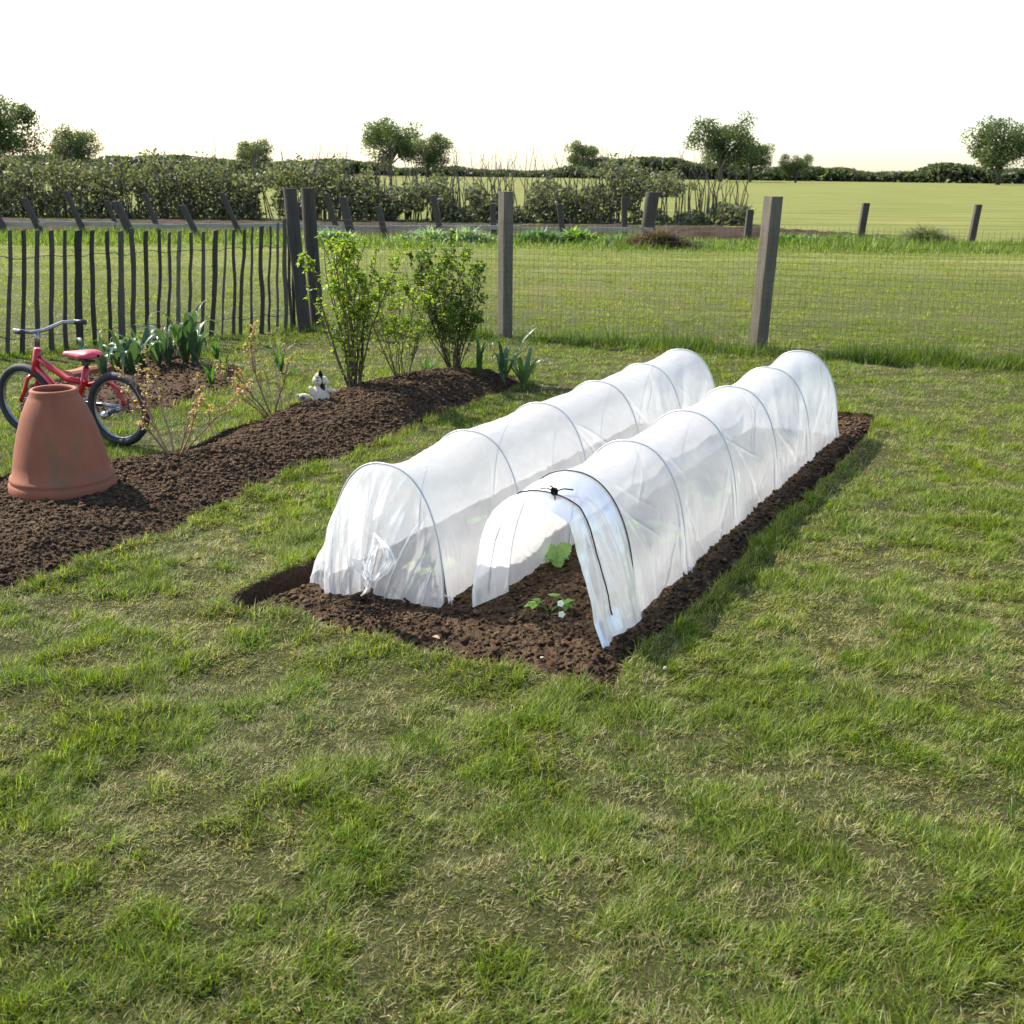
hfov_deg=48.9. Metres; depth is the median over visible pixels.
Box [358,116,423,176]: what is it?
tree
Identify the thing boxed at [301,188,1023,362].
wire fence
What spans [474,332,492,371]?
leek plant
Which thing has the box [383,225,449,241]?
verge plant
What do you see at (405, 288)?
currant bush
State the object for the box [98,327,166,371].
leek plant
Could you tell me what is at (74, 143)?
tree
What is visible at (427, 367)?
strap leaved plant
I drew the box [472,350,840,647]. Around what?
grow tunnel
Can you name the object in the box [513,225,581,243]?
verge plant
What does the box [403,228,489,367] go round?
currant bush
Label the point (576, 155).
tree
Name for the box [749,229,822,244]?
verge plant
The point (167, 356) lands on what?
leek plant
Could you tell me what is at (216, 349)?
strap leaved plant
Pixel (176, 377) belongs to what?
border bed soil
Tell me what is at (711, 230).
dug soil
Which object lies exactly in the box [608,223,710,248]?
verge shrub
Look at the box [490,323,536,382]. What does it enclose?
leek plant
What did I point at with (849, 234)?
verge plant
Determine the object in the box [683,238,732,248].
verge plant
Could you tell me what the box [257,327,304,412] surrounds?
budding shrub
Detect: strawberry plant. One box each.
[524,593,574,617]
[543,542,571,567]
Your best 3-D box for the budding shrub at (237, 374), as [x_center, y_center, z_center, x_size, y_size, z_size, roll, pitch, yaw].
[-1.514,-0.840,6.584,0.469,0.562,0.320,-5,18,-18]
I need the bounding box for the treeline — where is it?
[1,154,1023,183]
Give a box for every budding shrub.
[114,348,249,452]
[214,320,295,416]
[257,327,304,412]
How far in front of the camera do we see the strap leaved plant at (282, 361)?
7.99 m
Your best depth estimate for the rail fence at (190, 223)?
23.21 m
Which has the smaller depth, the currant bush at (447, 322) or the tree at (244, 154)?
the currant bush at (447, 322)
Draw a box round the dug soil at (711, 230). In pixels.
[2,217,888,239]
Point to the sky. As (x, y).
(866, 85)
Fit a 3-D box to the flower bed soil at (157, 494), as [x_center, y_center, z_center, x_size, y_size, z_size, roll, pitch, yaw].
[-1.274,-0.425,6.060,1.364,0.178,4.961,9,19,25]
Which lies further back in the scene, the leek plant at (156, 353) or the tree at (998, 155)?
the tree at (998, 155)
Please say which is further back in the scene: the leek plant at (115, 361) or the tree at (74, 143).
the tree at (74, 143)
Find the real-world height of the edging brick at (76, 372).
0.090 m
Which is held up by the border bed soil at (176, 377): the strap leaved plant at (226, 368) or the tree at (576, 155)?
the strap leaved plant at (226, 368)
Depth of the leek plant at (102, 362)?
7.77 m
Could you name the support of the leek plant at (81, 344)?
on the border bed soil at (176, 377)
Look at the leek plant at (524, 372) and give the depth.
7.62 m
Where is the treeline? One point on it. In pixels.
(936, 172)
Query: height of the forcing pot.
0.459 m
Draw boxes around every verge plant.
[301,224,371,241]
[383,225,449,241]
[425,223,497,242]
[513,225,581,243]
[558,226,598,241]
[567,233,628,244]
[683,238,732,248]
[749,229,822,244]
[819,231,864,239]
[858,234,899,242]
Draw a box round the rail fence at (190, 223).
[0,191,981,241]
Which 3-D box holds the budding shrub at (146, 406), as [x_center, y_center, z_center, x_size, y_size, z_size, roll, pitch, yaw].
[-1.601,-0.519,5.576,0.634,0.531,0.410,1,17,0]
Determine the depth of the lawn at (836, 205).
3.05 m
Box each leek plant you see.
[69,337,98,365]
[83,333,129,373]
[91,336,130,371]
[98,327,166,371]
[110,317,163,368]
[130,324,175,364]
[143,318,203,364]
[150,300,206,362]
[178,311,222,364]
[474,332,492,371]
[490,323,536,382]
[498,346,561,386]
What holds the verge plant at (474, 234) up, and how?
on the lawn at (836, 205)
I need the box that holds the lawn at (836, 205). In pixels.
[0,169,1023,1023]
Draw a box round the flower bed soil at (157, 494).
[0,366,526,591]
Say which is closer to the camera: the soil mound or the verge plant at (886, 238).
the soil mound
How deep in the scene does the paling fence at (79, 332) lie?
9.11 m
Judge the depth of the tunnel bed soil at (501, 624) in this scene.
3.78 m
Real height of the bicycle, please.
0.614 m
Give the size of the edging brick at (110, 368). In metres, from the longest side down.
0.262 x 0.114 x 0.090 m
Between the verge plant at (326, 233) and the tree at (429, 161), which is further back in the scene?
the tree at (429, 161)
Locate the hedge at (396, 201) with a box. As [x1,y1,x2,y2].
[0,131,760,226]
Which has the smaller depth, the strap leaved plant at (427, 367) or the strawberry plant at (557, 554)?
the strawberry plant at (557, 554)
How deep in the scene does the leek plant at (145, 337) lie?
7.97 m
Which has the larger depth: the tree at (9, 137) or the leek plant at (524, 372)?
the tree at (9, 137)
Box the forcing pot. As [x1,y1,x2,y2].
[7,384,116,501]
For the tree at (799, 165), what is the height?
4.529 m
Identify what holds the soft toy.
on the flower bed soil at (157, 494)
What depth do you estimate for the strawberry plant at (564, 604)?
3.75 m
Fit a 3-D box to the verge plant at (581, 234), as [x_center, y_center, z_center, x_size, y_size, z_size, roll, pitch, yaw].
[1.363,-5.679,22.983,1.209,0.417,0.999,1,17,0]
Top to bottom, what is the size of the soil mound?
0.036 m
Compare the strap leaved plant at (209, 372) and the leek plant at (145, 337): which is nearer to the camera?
the strap leaved plant at (209, 372)
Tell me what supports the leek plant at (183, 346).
on the border bed soil at (176, 377)
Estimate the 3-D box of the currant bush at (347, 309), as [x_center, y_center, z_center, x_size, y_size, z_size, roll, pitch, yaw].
[-1.092,-1.218,6.971,0.577,1.027,0.805,-9,19,-29]
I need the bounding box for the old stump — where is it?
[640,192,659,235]
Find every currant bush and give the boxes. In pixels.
[296,231,403,387]
[352,241,470,376]
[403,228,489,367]
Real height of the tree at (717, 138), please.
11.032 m
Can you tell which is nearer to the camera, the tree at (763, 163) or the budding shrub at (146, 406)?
the budding shrub at (146, 406)
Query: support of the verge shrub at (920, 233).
on the lawn at (836, 205)
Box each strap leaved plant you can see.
[196,355,231,386]
[208,337,221,366]
[216,349,229,380]
[263,334,295,372]
[413,352,437,369]
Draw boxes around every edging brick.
[62,365,99,380]
[107,360,121,371]
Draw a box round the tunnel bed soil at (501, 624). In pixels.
[243,416,872,690]
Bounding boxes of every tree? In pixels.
[0,93,50,173]
[42,123,104,171]
[233,136,274,176]
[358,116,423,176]
[400,131,454,176]
[562,140,604,178]
[682,109,764,181]
[728,135,774,181]
[776,153,814,182]
[959,115,1023,184]
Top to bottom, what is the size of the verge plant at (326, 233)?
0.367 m
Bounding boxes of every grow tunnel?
[310,349,714,608]
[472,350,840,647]
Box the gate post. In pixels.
[283,188,310,331]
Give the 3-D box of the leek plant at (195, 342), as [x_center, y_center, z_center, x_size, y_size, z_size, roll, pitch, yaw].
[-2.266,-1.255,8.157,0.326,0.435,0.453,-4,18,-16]
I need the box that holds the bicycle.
[0,319,149,445]
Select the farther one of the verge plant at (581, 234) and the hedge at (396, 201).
the hedge at (396, 201)
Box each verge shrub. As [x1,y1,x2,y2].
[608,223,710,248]
[895,222,977,244]
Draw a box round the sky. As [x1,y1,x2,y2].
[0,0,1023,172]
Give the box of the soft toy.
[296,370,336,400]
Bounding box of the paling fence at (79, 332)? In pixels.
[0,218,295,356]
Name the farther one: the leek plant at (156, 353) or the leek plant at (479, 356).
the leek plant at (156, 353)
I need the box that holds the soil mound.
[319,596,400,626]
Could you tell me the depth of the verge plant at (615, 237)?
22.39 m
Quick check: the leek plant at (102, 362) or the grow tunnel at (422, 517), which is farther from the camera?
the leek plant at (102, 362)
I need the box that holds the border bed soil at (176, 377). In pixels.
[19,358,242,417]

